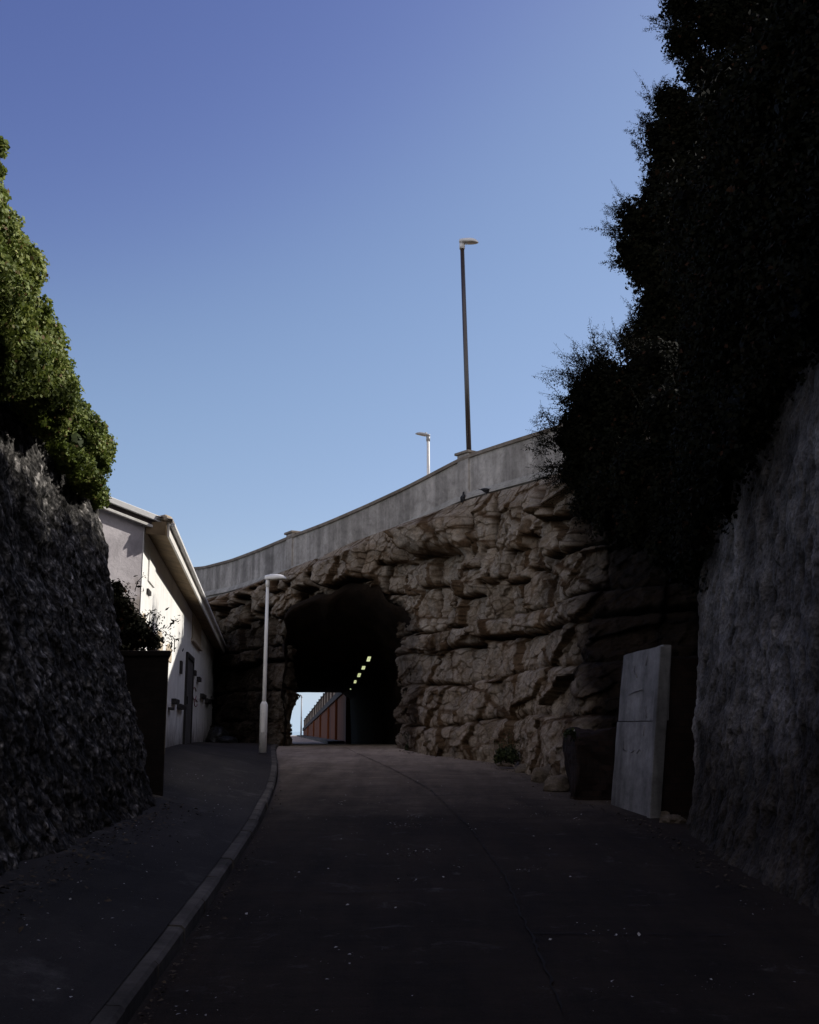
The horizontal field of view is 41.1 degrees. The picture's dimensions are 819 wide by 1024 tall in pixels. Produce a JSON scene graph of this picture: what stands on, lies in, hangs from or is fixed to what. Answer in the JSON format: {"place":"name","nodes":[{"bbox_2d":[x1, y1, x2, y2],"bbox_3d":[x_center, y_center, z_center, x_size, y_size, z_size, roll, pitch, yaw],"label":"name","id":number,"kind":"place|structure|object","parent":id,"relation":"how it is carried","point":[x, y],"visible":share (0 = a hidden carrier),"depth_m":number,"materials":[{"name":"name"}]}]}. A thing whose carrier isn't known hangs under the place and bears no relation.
{"place":"outdoors","nodes":[
{"label":"outdoors","id":0,"kind":"place"},
{"bbox_2d":[0,742,272,1023],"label":"pavement","id":1,"kind":"structure","parent":0,"point":[95,969],"depth_m":7.64,"materials":[{"name":"grey asphalt"}]},
{"bbox_2d":[0,801,213,951],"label":"leaf drift","id":2,"kind":"object","parent":1,"relation":"on","point":[86,887],"visible":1,"depth_m":8.50,"materials":[{"name":"brown plant"}]},
{"bbox_2d":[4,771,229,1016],"bbox_3d":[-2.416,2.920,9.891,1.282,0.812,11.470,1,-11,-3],"label":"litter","id":3,"kind":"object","parent":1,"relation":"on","point":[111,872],"visible":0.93,"depth_m":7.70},
{"bbox_2d":[206,726,228,742],"bbox_3d":[-5.269,6.111,30.025,0.694,0.450,0.893,0,-11,0],"label":"rubbish bag","id":4,"kind":"object","parent":1,"relation":"on","point":[214,733],"visible":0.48,"depth_m":29.77,"materials":[{"name":"black plastic"}]},
{"bbox_2d":[215,735,237,742],"bbox_3d":[-4.909,6.116,29.429,0.594,0.186,0.549,11,-16,-44],"label":"rubbish bag","id":5,"kind":"object","parent":1,"relation":"on","point":[227,739],"visible":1,"depth_m":29.26,"materials":[{"name":"black plastic"}]},
{"bbox_2d":[259,574,286,752],"bbox_3d":[-2.764,3.036,22.113,0.488,3.589,0.204,-2,-12,9],"label":"street lamp","id":6,"kind":"object","parent":1,"relation":"on","point":[263,720],"visible":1,"depth_m":22.03,"materials":[{"name":"grey metal"}]},
{"bbox_2d":[261,712,264,732],"bbox_3d":[-2.930,4.201,21.828,0.074,0.405,0.023,0,-11,0],"label":"access door","id":7,"kind":"structure","parent":6,"relation":"in","point":[262,713],"depth_m":21.81,"materials":[{"name":"white paint"}]},
{"bbox_2d":[297,735,343,743],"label":"pavement","id":8,"kind":"structure","parent":0,"point":[327,741],"depth_m":67.61,"materials":[{"name":"grey concrete"}]},
{"bbox_2d":[0,0,724,731],"label":"sky","id":9,"kind":"structure","parent":0,"point":[249,218],"materials":[{"name":"blue"}]},
{"bbox_2d":[128,735,818,1023],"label":"road","id":10,"kind":"structure","parent":0,"point":[461,949],"depth_m":7.63,"materials":[{"name":"grey asphalt"}]},
{"bbox_2d":[138,781,284,1023],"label":"leaf drift","id":11,"kind":"object","parent":10,"relation":"on","point":[164,981],"visible":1,"depth_m":6.77,"materials":[{"name":"brown plant"}]},
{"bbox_2d":[300,695,301,737],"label":"street lamp","id":12,"kind":"object","parent":10,"relation":"on","point":[301,720],"visible":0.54,"depth_m":112.86,"materials":[{"name":"grey metal"}]},
{"bbox_2d":[351,750,561,1010],"bbox_3d":[-0.061,4.100,15.992,0.731,1.006,21.286,1,-11,-6],"label":"road crack","id":13,"kind":"object","parent":10,"relation":"on","point":[538,953],"visible":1,"depth_m":7.52,"materials":[{"name":"black asphalt"}]},
{"bbox_2d":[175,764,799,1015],"bbox_3d":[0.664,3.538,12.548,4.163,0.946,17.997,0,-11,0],"label":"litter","id":14,"kind":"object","parent":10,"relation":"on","point":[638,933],"visible":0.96,"depth_m":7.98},
{"bbox_2d":[496,761,512,765],"bbox_3d":[1.883,4.606,20.104,0.591,0.143,0.316,0,-11,0],"label":"fallen stone","id":15,"kind":"object","parent":10,"relation":"on","point":[504,764],"visible":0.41,"depth_m":20.00,"materials":[{"name":"stone"}]},
{"bbox_2d":[514,764,525,772],"bbox_3d":[2.022,4.422,18.858,0.435,0.145,0.332,0,-11,0],"label":"fallen stone","id":16,"kind":"object","parent":10,"relation":"on","point":[519,768],"visible":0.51,"depth_m":18.79,"materials":[{"name":"stone"}]},
{"bbox_2d":[531,765,550,782],"bbox_3d":[2.139,4.122,17.227,0.456,0.274,0.361,0,-11,0],"label":"fallen stone","id":17,"kind":"object","parent":10,"relation":"on","point":[539,774],"visible":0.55,"depth_m":17.09,"materials":[{"name":"stone"}]},
{"bbox_2d":[543,774,569,791],"bbox_3d":[2.168,3.946,15.922,0.464,0.238,0.438,0,-11,0],"label":"fallen stone","id":18,"kind":"object","parent":10,"relation":"on","point":[559,783],"visible":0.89,"depth_m":15.78,"materials":[{"name":"stone"}]},
{"bbox_2d":[400,750,763,888],"bbox_3d":[1.554,4.152,16.552,1.407,0.806,16.220,2,-11,-9],"label":"leaf drift","id":19,"kind":"object","parent":10,"relation":"on","point":[632,822],"visible":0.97,"depth_m":11.60,"materials":[{"name":"brown plant"}]},
{"bbox_2d":[611,645,698,817],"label":"concrete buttress","id":20,"kind":"structure","parent":10,"relation":"on","point":[654,773],"depth_m":13.26,"materials":[{"name":"grey concrete"}]},
{"bbox_2d":[660,811,669,817],"bbox_3d":[2.994,3.578,12.923,0.222,0.084,0.175,0,-11,0],"label":"fallen stone","id":21,"kind":"object","parent":10,"relation":"on","point":[663,813],"visible":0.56,"depth_m":12.88,"materials":[{"name":"stone"}]},
{"bbox_2d":[659,814,685,822],"bbox_3d":[3.007,3.513,12.517,0.311,0.096,0.218,0,-11,0],"label":"fallen stone","id":22,"kind":"object","parent":10,"relation":"on","point":[671,818],"visible":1,"depth_m":12.44,"materials":[{"name":"stone"}]},
{"bbox_3d":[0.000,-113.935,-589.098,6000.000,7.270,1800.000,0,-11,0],"label":"ground","id":23,"kind":"structure","parent":0,"visible":0},
{"bbox_2d":[0,400,155,875],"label":"stone wall","id":24,"kind":"structure","parent":23,"relation":"on","point":[73,754],"depth_m":9.90,"materials":[{"name":"grey stone"}]},
{"bbox_2d":[0,182,117,509],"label":"ivy","id":25,"kind":"object","parent":24,"relation":"attached to","point":[40,384],"visible":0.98,"depth_m":9.22,"materials":[{"name":"green plant"}]},
{"bbox_2d":[0,136,11,208],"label":"ivy","id":26,"kind":"object","parent":25,"relation":"on","point":[4,146],"visible":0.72,"depth_m":8.06,"materials":[{"name":"green plant"}]},
{"bbox_2d":[120,650,170,795],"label":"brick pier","id":27,"kind":"structure","parent":23,"relation":"on","point":[147,677],"depth_m":12.82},
{"bbox_2d":[110,572,183,652],"bbox_3d":[-3.384,1.324,13.480,1.127,1.129,0.655,5,-12,-22],"label":"bush","id":28,"kind":"object","parent":27,"relation":"on","point":[138,632],"visible":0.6,"depth_m":13.35,"materials":[{"name":"green plant"}]},
{"bbox_2d":[99,496,227,747],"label":"house","id":29,"kind":"structure","parent":23,"relation":"on","point":[140,541],"depth_m":18.79,"materials":[{"name":"white paint"}]},
{"bbox_2d":[148,551,155,587],"bbox_3d":[-3.715,0.832,15.706,0.040,0.418,0.793,1,-11,-7],"label":"blocked window","id":30,"kind":"structure","parent":29,"relation":"in","point":[152,561],"depth_m":15.59,"materials":[{"name":"white paint"}]},
{"bbox_2d":[182,652,194,743],"bbox_3d":[-4.725,4.030,23.367,0.077,1.928,2.055,1,-11,-7],"label":"door","id":31,"kind":"structure","parent":29,"relation":"in","point":[190,660],"depth_m":23.36,"materials":[{"name":"paint"}]},
{"bbox_2d":[191,613,202,650],"bbox_3d":[-4.949,2.798,25.471,0.090,0.672,3.124,1,-11,-7],"label":"boarded window","id":32,"kind":"structure","parent":29,"relation":"in","point":[196,627],"depth_m":25.07,"materials":[{"name":"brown wood"}]},
{"bbox_2d":[89,744,277,1023],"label":"kerb","id":33,"kind":"structure","parent":23,"relation":"on","point":[122,1004],"depth_m":7.06,"materials":[{"name":"concrete"}]},
{"bbox_2d":[302,693,350,743],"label":"retaining wall","id":34,"kind":"structure","parent":23,"relation":"on","point":[330,719],"depth_m":68.54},
{"bbox_2d":[304,692,334,725],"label":"railing","id":35,"kind":"object","parent":34,"relation":"on","point":[325,698],"visible":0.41,"depth_m":93.73,"materials":[{"name":"metal"}]},
{"bbox_2d":[281,583,412,745],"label":"tunnel","id":36,"kind":"structure","parent":23,"relation":"on","point":[337,638],"depth_m":30.38,"materials":[{"name":"black"}]},
{"bbox_2d":[207,431,698,777],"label":"tunnel cliff","id":37,"kind":"structure","parent":23,"relation":"on","point":[529,627],"depth_m":22.66,"materials":[{"name":"stone"}]},
{"bbox_2d":[460,492,465,502],"bbox_3d":[1.234,-0.306,25.102,0.129,0.329,0.129,-5,-12,24],"label":"bird","id":38,"kind":"object","parent":37,"relation":"on","point":[462,497],"visible":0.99,"depth_m":25.07},
{"bbox_2d":[479,488,488,494],"bbox_3d":[1.714,-0.445,24.425,0.362,0.178,0.156,-2,-11,8],"label":"bird","id":39,"kind":"object","parent":37,"relation":"on","point":[486,490],"visible":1,"depth_m":24.39},
{"bbox_2d":[492,730,521,764],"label":"weed","id":40,"kind":"object","parent":37,"relation":"on","point":[507,755],"visible":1,"depth_m":19.45,"materials":[{"name":"green plant"}]},
{"bbox_2d":[523,401,650,511],"bbox_3d":[3.637,-0.879,20.072,2.794,2.382,2.084,-7,-13,30],"label":"shrub","id":41,"kind":"object","parent":37,"relation":"on","point":[588,451],"visible":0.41,"depth_m":19.93,"materials":[{"name":"green plant"}]},
{"bbox_2d":[532,319,682,437],"bbox_3d":[3.871,-2.241,20.523,3.271,2.715,2.039,0,-11,0],"label":"shrub","id":42,"kind":"object","parent":37,"relation":"on","point":[600,386],"visible":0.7,"depth_m":20.24,"materials":[{"name":"green plant"}]},
{"bbox_2d":[556,435,696,579],"bbox_3d":[3.728,-0.009,17.124,1.869,2.641,3.646,3,-12,-16],"label":"shrub","id":43,"kind":"object","parent":37,"relation":"on","point":[628,506],"visible":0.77,"depth_m":17.10,"materials":[{"name":"green plant"}]},
{"bbox_2d":[562,727,616,799],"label":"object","id":44,"kind":"structure","parent":23,"relation":"on","point":[589,760],"depth_m":14.82,"materials":[{"name":"black"}]},
{"bbox_2d":[563,727,590,743],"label":"weed","id":45,"kind":"object","parent":44,"relation":"on","point":[568,733],"visible":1,"depth_m":14.96,"materials":[{"name":"green plant"}]},
{"bbox_2d":[686,90,818,916],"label":"wall","id":46,"kind":"structure","parent":23,"relation":"on","point":[754,811],"depth_m":9.86,"materials":[{"name":"grey stone"}]},
{"bbox_2d":[627,304,684,454],"bbox_3d":[6.675,-3.086,24.071,4.309,7.582,14.120,-6,-13,26],"label":"shrub","id":47,"kind":"object","parent":46,"relation":"on","point":[660,416],"visible":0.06,"depth_m":18.38,"materials":[{"name":"green plant"}]},
{"bbox_2d":[605,290,683,363],"bbox_3d":[6.887,-4.314,29.494,3.441,3.950,2.760,0,-11,0],"label":"shrub","id":48,"kind":"object","parent":47,"relation":"on","point":[647,313],"visible":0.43,"depth_m":29.42,"materials":[{"name":"green plant"}]},
{"bbox_2d":[586,167,683,321],"bbox_3d":[6.926,-7.256,29.793,3.725,4.618,2.573,6,-13,-28],"label":"shrub","id":49,"kind":"object","parent":48,"relation":"on","point":[637,259],"visible":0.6,"depth_m":29.68,"materials":[{"name":"green plant"}]},
{"bbox_2d":[623,71,719,186],"bbox_3d":[7.952,-10.431,30.638,4.146,4.494,2.666,0,-11,0],"label":"shrub","id":50,"kind":"object","parent":49,"relation":"on","point":[667,135],"visible":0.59,"depth_m":30.27,"materials":[{"name":"green plant"}]},
{"bbox_2d":[649,0,814,311],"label":"hedge","id":51,"kind":"object","parent":46,"relation":"on","point":[682,197],"visible":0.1,"depth_m":13.94,"materials":[{"name":"green plant"}]},
{"bbox_2d":[659,0,818,598],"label":"hanging ivy","id":52,"kind":"object","parent":46,"relation":"attached to","point":[723,420],"visible":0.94,"depth_m":11.04,"materials":[{"name":"green plant"}]},
{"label":"bridge road","id":53,"kind":"structure","parent":0,"visible":0},
{"bbox_2d":[194,425,565,598],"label":"bridge parapet","id":54,"kind":"structure","parent":53,"relation":"on","point":[492,469],"depth_m":27.18,"materials":[{"name":"concrete"}]},
{"bbox_2d":[459,238,478,449],"bbox_3d":[1.446,-3.607,25.979,0.481,6.259,0.240,-4,-12,18],"label":"street lamp","id":55,"kind":"object","parent":54,"relation":"on","point":[463,242],"visible":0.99,"depth_m":26.10,"materials":[{"name":"grey metal"}]},
{"bbox_2d":[415,432,429,474],"bbox_3d":[0.411,-1.233,33.889,0.470,2.568,0.166,0,-11,0],"label":"street lamp","id":56,"kind":"object","parent":53,"relation":"on","point":[426,434],"visible":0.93,"depth_m":34.03,"materials":[{"name":"white metal"}]},
{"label":"hill","id":57,"kind":"structure","parent":0,"visible":0},
{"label":"shrub","id":58,"kind":"object","parent":57,"relation":"on","visible":0},
{"bbox_2d":[642,0,777,106],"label":"shrub","id":59,"kind":"object","parent":58,"relation":"on","point":[712,21],"visible":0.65,"depth_m":30.93,"materials":[{"name":"green plant"}]}
]}

